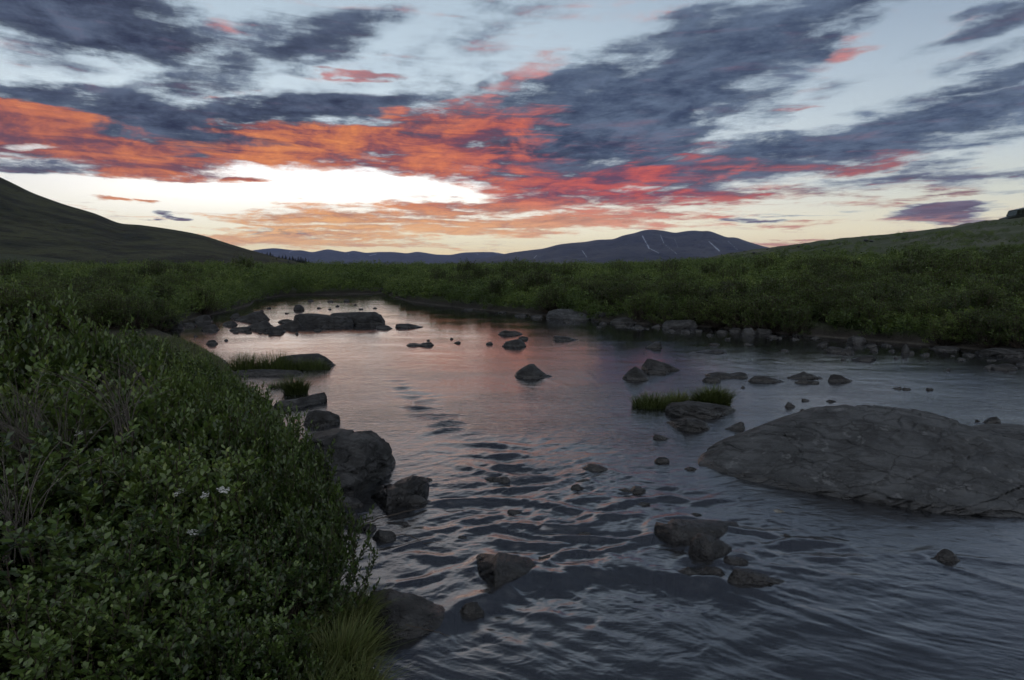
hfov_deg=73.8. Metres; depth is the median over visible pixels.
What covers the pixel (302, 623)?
grass tuft
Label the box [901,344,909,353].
rock
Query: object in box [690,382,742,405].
grass tuft
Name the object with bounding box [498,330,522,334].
rock
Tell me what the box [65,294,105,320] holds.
willow shrub
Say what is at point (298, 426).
willow shrub
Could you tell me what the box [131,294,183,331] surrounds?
willow shrub
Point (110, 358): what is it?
willow shrub
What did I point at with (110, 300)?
willow shrub
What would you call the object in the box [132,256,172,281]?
willow shrub
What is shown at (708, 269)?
willow shrub
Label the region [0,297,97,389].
willow shrub
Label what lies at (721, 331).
stone
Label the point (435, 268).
willow shrub
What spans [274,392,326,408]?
rock
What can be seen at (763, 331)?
rock
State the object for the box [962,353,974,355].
stone
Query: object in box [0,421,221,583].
willow shrub
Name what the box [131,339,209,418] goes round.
willow shrub
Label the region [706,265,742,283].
willow shrub
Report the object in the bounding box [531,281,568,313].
willow shrub
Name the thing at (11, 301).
willow shrub
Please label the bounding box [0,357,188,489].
willow shrub
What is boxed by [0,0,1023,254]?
sky
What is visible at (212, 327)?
rock
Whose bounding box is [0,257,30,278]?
willow shrub
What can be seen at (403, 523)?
rock
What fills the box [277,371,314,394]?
grass tuft
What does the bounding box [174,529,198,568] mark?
wildflower
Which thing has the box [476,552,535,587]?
rock
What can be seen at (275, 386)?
grass tuft
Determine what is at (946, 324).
willow shrub
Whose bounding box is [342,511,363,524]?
rock
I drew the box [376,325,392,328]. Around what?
rock
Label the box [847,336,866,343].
rock
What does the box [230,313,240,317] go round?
rock
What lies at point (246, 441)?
willow shrub
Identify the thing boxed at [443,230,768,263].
mountain
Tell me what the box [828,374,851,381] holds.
rock
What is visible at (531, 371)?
rock
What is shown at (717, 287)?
willow shrub
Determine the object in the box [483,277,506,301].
willow shrub
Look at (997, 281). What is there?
willow shrub
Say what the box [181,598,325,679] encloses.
willow shrub
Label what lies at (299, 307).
rock
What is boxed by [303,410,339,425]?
rock
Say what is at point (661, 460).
stone
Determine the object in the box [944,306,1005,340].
willow shrub
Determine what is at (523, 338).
rock
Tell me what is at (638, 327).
stone
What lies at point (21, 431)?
bare shrub
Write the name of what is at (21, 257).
hill
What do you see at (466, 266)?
willow shrub
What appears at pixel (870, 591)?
water
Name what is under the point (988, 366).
rock
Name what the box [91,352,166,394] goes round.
bare shrub
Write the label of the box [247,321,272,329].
rock
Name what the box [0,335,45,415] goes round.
willow shrub
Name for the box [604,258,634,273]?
willow shrub
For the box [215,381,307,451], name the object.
willow shrub
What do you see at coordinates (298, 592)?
willow shrub
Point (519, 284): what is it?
willow shrub
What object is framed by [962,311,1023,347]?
willow shrub
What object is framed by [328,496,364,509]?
rock
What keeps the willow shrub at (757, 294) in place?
on the ground at (823, 329)
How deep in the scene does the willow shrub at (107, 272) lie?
28.67 m
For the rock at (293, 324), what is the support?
in the water
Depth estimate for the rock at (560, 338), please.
15.09 m
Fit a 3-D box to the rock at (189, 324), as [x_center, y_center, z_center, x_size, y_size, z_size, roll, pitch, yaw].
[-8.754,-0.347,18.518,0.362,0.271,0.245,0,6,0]
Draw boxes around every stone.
[492,476,509,482]
[507,509,521,513]
[530,315,542,317]
[571,484,584,489]
[615,324,626,326]
[631,325,644,328]
[638,502,649,505]
[654,457,669,462]
[684,467,696,470]
[716,330,728,332]
[773,509,783,512]
[785,402,794,406]
[866,344,876,346]
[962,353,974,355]
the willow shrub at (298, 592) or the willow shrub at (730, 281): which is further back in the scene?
the willow shrub at (730, 281)
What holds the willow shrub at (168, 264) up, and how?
on the ground at (823, 329)
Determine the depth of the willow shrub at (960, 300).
15.27 m
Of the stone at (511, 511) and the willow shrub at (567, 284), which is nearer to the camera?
the stone at (511, 511)
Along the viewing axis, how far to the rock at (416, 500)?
4.80 m
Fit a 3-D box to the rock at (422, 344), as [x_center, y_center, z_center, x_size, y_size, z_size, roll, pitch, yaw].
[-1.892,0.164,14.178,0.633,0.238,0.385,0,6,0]
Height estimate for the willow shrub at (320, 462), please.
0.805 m
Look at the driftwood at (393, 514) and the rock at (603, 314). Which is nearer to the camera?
the driftwood at (393, 514)
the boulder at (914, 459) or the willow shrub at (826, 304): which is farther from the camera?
the willow shrub at (826, 304)
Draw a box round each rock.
[162,318,183,329]
[183,322,195,326]
[194,315,212,322]
[201,324,219,330]
[206,340,217,344]
[223,321,237,325]
[229,327,249,330]
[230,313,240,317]
[233,369,302,375]
[235,311,269,320]
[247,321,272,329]
[266,326,285,332]
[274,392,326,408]
[275,353,334,365]
[276,320,302,328]
[278,319,292,322]
[293,304,304,309]
[293,313,353,325]
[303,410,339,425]
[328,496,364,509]
[330,312,384,324]
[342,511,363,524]
[353,523,375,532]
[371,475,428,510]
[372,529,395,541]
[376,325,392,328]
[387,521,408,525]
[395,323,422,327]
[406,342,433,345]
[408,495,427,505]
[460,602,483,618]
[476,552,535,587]
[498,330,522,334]
[502,339,525,346]
[514,364,551,378]
[518,336,527,339]
[552,336,577,340]
[583,464,607,471]
[590,312,605,319]
[609,316,639,322]
[620,486,645,493]
[623,366,648,380]
[641,358,679,370]
[646,342,661,348]
[647,369,668,373]
[653,434,669,439]
[654,519,738,543]
[661,320,697,328]
[665,400,736,418]
[666,418,709,431]
[678,566,724,574]
[688,533,731,560]
[694,349,727,353]
[702,376,720,381]
[705,372,747,378]
[723,555,748,564]
[725,422,744,429]
[727,568,784,584]
[729,328,741,331]
[741,328,755,334]
[748,376,783,382]
[755,328,771,333]
[787,371,822,378]
[794,380,818,383]
[826,346,842,352]
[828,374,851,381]
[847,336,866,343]
[850,355,876,360]
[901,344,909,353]
[930,346,959,350]
[930,549,959,562]
[974,348,1023,356]
[983,364,994,368]
[983,417,1000,423]
[991,363,1017,369]
[1016,359,1023,366]
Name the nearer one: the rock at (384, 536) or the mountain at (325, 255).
the rock at (384, 536)
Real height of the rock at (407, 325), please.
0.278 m
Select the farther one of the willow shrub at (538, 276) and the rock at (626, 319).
the willow shrub at (538, 276)
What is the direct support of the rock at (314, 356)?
on the ground at (823, 329)
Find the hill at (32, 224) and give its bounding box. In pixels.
[0,177,311,265]
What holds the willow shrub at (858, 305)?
on the ground at (823, 329)
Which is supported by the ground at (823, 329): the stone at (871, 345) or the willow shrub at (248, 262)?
the willow shrub at (248, 262)
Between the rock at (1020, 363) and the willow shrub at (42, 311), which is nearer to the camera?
the rock at (1020, 363)
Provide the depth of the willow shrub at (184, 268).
39.27 m
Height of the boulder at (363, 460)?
0.580 m
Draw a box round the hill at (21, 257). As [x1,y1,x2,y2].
[0,254,79,264]
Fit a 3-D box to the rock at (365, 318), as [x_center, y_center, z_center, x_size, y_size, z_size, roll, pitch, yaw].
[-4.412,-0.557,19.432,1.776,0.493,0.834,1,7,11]
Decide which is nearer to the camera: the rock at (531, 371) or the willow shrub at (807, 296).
the rock at (531, 371)
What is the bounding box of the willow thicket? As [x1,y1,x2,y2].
[0,218,1023,336]
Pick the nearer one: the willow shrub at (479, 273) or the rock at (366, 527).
the rock at (366, 527)
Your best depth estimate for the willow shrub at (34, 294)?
15.83 m
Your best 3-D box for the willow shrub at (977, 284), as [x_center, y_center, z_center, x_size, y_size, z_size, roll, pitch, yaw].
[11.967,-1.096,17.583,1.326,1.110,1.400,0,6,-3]
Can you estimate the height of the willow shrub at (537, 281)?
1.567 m
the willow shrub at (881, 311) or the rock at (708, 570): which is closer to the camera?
the rock at (708, 570)
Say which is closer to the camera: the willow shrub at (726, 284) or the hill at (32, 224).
the willow shrub at (726, 284)
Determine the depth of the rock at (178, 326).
17.48 m
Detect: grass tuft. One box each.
[0,439,107,563]
[225,349,264,369]
[242,608,358,679]
[255,350,298,369]
[266,381,288,387]
[274,592,378,644]
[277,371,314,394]
[283,599,406,679]
[290,357,331,369]
[303,577,404,635]
[316,639,420,679]
[628,390,676,408]
[660,388,697,402]
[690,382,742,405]
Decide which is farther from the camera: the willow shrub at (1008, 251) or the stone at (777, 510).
the willow shrub at (1008, 251)
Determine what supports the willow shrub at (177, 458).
on the ground at (823, 329)
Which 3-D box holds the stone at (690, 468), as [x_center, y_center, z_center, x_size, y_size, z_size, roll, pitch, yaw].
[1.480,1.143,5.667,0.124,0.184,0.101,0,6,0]
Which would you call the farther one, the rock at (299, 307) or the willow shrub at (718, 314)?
the rock at (299, 307)
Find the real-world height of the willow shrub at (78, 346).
1.316 m
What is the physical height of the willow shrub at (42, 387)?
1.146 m
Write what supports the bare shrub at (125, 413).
on the ground at (823, 329)
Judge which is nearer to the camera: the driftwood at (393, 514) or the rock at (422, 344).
the driftwood at (393, 514)
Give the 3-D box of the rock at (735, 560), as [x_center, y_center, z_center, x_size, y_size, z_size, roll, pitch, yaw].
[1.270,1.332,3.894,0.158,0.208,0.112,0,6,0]
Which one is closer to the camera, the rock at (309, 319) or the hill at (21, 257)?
the rock at (309, 319)
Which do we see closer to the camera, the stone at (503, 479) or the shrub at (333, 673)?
the shrub at (333, 673)
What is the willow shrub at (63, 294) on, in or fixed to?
on the ground at (823, 329)
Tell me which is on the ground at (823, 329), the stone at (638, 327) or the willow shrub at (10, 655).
the willow shrub at (10, 655)
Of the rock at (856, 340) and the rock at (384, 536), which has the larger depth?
the rock at (856, 340)
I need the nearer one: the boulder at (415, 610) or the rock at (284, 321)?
the boulder at (415, 610)
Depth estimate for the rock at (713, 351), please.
13.03 m
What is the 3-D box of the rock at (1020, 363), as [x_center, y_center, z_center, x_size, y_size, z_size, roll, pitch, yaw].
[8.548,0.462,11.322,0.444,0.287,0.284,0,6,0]
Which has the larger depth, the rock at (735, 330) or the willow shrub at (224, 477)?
the rock at (735, 330)
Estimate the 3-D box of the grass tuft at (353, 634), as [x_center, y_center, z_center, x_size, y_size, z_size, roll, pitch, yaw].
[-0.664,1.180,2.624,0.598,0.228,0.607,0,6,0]
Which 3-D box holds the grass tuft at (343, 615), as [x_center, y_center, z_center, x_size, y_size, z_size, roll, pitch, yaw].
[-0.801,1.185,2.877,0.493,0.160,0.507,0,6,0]
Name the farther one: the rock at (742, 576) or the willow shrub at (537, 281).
the willow shrub at (537, 281)
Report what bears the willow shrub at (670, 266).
on the ground at (823, 329)
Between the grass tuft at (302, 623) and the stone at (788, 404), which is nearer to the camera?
the grass tuft at (302, 623)
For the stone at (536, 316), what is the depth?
21.37 m
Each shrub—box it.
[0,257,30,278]
[0,277,23,317]
[0,279,39,335]
[0,283,167,438]
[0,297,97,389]
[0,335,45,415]
[0,346,143,467]
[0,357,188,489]
[0,367,55,480]
[0,387,176,495]
[0,417,287,596]
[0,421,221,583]
[0,433,173,578]
[0,491,243,656]
[0,507,290,673]
[0,562,174,679]
[0,571,272,679]
[9,286,41,312]
[10,281,71,328]
[12,291,86,334]
[15,310,164,434]
[25,354,171,443]
[31,287,81,322]
[53,362,238,488]
[58,437,331,581]
[64,299,113,331]
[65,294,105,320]
[77,286,129,328]
[85,290,134,316]
[86,262,124,283]
[86,333,163,417]
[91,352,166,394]
[98,578,293,679]
[102,292,166,329]
[103,325,172,364]
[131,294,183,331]
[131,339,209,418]
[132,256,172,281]
[136,337,216,379]
[144,280,181,310]
[151,259,182,274]
[160,518,346,676]
[163,387,298,510]
[171,260,204,276]
[176,367,282,454]
[178,284,224,314]
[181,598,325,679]
[200,364,283,431]
[209,445,354,589]
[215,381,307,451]
[227,254,266,272]
[228,417,326,505]
[230,391,334,474]
[234,412,341,511]
[237,492,379,623]
[245,451,373,588]
[276,641,384,679]
[420,266,444,277]
[427,268,453,295]
[453,257,481,272]
[457,269,479,288]
[462,263,495,280]
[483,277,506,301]
[494,259,518,276]
[506,276,531,301]
[508,257,527,271]
[515,266,555,302]
[518,259,547,275]
[526,268,555,280]
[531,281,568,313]
[545,262,562,274]
[551,273,584,287]
[553,259,584,277]
[555,278,586,305]
[574,276,616,303]
[574,280,608,307]
[592,285,624,311]
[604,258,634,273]
[606,279,653,312]
[623,291,660,321]
[648,284,675,310]
[652,257,689,275]
[691,259,730,278]
[697,290,740,327]
[702,284,725,305]
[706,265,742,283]
[710,279,737,291]
[712,277,760,306]
[715,277,744,288]
[720,295,758,328]
[733,291,800,332]
[739,291,782,320]
[751,251,783,272]
[776,305,822,335]
[791,284,824,320]
[811,293,853,323]
[822,293,886,326]
[839,257,867,272]
[845,297,903,330]
[876,252,938,277]
[904,267,933,278]
[918,312,972,345]
[929,290,976,325]
[934,286,991,313]
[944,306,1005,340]
[948,283,1014,316]
[958,271,1020,306]
[961,276,1006,297]
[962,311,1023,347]
[970,280,1009,309]
[972,303,1022,330]
[988,245,1023,255]
[989,315,1023,347]
[998,299,1023,340]
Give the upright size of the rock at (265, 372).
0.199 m
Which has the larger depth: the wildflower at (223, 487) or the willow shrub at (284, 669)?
the wildflower at (223, 487)
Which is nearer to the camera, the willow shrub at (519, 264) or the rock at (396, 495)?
the rock at (396, 495)
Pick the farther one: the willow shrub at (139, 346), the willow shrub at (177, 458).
the willow shrub at (139, 346)
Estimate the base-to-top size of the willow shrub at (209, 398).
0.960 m
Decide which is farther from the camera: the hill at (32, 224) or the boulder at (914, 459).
the hill at (32, 224)
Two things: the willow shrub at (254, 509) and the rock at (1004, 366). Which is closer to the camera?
the willow shrub at (254, 509)
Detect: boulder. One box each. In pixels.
[302,428,395,496]
[365,589,444,640]
[546,309,589,319]
[698,405,1023,517]
[971,424,1023,439]
[999,207,1023,219]
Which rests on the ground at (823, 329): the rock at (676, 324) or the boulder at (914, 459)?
the rock at (676, 324)
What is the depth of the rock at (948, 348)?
13.43 m
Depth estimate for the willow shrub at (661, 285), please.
21.41 m
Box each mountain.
[252,248,501,263]
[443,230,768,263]
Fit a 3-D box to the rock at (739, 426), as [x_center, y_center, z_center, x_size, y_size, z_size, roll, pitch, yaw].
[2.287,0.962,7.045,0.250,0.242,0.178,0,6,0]
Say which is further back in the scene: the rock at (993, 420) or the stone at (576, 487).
the rock at (993, 420)
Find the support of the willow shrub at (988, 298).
on the ground at (823, 329)
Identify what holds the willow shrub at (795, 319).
on the ground at (823, 329)
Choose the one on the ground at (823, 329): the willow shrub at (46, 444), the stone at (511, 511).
the willow shrub at (46, 444)
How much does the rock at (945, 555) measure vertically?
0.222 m
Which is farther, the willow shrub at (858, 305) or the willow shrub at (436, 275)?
the willow shrub at (436, 275)
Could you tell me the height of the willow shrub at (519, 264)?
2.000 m
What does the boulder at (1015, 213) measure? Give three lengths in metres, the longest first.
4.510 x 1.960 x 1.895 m
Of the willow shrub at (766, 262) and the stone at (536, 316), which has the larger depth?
the willow shrub at (766, 262)
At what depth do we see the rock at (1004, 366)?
10.94 m
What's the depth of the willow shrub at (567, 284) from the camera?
23.98 m
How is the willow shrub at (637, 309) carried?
on the ground at (823, 329)
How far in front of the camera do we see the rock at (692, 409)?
7.60 m
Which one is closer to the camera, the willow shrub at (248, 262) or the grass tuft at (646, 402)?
the grass tuft at (646, 402)
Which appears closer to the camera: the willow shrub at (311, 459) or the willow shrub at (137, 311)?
the willow shrub at (311, 459)
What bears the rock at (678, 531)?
in the water
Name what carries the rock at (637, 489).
in the water
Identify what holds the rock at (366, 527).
on the ground at (823, 329)
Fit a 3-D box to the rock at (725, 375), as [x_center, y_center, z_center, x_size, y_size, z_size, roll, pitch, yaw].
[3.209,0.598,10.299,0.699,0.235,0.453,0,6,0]
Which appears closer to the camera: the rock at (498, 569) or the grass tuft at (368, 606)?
the grass tuft at (368, 606)
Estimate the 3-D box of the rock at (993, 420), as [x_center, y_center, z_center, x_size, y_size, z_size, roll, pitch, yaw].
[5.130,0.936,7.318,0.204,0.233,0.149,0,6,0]
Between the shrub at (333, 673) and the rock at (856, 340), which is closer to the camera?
the shrub at (333, 673)
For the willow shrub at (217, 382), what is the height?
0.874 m
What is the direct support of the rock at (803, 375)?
in the water
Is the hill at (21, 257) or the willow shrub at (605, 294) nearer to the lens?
the willow shrub at (605, 294)
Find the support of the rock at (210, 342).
on the ground at (823, 329)
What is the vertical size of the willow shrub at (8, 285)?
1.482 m
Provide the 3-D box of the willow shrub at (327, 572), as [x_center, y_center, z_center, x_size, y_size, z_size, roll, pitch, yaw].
[-0.915,0.970,2.985,0.604,0.604,0.538,5,8,40]
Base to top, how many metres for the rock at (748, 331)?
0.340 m
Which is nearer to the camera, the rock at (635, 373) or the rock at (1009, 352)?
the rock at (635, 373)
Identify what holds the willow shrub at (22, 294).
on the ground at (823, 329)
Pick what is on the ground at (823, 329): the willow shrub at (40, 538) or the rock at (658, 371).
the willow shrub at (40, 538)
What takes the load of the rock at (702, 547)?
in the water
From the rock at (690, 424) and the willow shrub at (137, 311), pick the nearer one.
the rock at (690, 424)
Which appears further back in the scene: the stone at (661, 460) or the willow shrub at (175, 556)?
the stone at (661, 460)
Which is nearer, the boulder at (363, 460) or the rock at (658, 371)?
the boulder at (363, 460)
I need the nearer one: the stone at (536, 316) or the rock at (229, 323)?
the rock at (229, 323)
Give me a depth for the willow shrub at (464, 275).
30.90 m
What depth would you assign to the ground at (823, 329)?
33.01 m
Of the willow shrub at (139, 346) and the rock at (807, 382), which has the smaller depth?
the willow shrub at (139, 346)
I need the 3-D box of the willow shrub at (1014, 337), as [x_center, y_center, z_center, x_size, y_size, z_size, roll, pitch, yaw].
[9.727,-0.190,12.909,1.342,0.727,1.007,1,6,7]
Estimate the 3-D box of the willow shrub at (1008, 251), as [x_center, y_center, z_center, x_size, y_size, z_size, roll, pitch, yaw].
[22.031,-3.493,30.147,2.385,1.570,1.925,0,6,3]
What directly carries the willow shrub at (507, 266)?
on the ground at (823, 329)
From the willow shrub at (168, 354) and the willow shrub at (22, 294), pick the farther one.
the willow shrub at (22, 294)
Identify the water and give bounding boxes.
[162,291,1023,679]
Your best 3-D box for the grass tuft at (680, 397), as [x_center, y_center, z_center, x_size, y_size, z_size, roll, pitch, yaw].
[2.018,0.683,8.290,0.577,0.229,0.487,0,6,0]
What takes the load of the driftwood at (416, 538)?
on the water
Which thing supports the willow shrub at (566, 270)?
on the ground at (823, 329)
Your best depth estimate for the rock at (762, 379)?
9.82 m
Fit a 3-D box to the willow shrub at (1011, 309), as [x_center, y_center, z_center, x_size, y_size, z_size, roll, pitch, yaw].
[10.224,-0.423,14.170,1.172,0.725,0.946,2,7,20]
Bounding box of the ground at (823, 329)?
[9,217,1023,676]
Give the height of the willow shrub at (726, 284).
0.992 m
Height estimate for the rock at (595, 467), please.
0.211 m
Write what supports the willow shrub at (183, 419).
on the ground at (823, 329)
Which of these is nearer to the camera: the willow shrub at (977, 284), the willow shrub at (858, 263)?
the willow shrub at (977, 284)
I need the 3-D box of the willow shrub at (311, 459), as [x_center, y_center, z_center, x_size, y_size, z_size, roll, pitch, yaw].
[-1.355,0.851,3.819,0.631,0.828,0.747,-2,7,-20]
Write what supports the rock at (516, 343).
in the water
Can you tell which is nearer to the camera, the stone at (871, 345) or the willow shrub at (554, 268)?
the stone at (871, 345)
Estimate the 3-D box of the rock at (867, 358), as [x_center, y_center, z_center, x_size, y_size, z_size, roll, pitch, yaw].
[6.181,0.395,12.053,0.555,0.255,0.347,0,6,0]
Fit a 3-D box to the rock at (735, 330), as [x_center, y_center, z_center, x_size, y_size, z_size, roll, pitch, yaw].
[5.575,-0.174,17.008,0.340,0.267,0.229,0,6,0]
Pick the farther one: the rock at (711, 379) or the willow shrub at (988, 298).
the willow shrub at (988, 298)
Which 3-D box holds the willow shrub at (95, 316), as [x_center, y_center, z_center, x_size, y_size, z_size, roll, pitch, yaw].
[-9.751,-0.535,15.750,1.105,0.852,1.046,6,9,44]
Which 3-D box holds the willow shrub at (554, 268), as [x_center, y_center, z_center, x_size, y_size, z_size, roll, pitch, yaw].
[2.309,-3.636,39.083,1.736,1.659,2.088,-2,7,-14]
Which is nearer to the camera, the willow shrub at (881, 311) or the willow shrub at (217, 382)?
the willow shrub at (217, 382)
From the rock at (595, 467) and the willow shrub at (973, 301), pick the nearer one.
the rock at (595, 467)
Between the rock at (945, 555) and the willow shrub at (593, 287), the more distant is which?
the willow shrub at (593, 287)
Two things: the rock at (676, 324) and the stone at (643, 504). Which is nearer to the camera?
the stone at (643, 504)
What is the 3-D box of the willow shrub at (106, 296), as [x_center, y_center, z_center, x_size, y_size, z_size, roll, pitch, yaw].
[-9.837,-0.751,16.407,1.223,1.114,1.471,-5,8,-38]
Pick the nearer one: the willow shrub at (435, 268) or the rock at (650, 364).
the rock at (650, 364)
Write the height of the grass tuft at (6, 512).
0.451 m
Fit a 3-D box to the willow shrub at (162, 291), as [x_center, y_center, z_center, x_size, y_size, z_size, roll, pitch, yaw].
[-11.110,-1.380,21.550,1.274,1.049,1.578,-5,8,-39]
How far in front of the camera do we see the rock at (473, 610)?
3.33 m
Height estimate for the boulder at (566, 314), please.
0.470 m
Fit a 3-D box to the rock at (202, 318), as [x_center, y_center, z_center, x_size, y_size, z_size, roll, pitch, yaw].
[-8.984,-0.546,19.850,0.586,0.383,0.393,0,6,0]
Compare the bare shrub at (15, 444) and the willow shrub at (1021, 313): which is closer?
the bare shrub at (15, 444)
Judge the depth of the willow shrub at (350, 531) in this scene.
3.34 m
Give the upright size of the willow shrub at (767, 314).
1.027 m
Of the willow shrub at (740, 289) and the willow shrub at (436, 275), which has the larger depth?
the willow shrub at (436, 275)
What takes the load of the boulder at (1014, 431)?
in the water
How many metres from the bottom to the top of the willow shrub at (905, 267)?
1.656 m
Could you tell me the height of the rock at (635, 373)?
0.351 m
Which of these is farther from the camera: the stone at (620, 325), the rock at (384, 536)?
the stone at (620, 325)
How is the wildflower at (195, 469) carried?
attached to the willow shrub at (224, 477)
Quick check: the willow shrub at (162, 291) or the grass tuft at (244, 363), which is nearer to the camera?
the grass tuft at (244, 363)
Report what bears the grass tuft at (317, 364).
on the water
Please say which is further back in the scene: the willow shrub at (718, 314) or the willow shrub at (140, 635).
the willow shrub at (718, 314)
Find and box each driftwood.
[361,506,427,525]
[395,534,444,543]
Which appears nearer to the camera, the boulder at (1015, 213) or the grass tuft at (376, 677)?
the grass tuft at (376, 677)
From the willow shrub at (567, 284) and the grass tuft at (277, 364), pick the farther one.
the willow shrub at (567, 284)
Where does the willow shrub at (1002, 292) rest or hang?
on the ground at (823, 329)
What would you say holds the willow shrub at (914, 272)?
on the ground at (823, 329)
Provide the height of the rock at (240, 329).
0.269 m
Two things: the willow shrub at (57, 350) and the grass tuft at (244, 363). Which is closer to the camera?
the willow shrub at (57, 350)
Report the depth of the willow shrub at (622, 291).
20.68 m
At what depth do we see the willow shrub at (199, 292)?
21.94 m
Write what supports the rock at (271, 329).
in the water
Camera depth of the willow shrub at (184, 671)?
2.22 m
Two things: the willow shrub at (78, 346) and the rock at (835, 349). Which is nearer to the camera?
the willow shrub at (78, 346)
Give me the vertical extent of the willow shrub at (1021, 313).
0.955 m
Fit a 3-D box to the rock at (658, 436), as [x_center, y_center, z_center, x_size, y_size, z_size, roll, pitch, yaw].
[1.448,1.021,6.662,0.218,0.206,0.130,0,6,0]
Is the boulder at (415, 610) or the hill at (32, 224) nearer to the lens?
the boulder at (415, 610)
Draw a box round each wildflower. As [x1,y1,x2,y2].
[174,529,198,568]
[187,467,201,509]
[216,486,229,517]
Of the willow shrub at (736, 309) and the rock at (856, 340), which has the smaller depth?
the rock at (856, 340)
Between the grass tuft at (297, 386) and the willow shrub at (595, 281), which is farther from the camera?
the willow shrub at (595, 281)
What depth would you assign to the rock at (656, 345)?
13.70 m
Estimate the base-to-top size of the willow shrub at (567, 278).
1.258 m
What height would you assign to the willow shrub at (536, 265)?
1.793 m
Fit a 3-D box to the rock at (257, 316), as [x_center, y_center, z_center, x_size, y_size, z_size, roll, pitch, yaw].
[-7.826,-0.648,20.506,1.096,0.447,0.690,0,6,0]
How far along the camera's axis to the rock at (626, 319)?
19.48 m

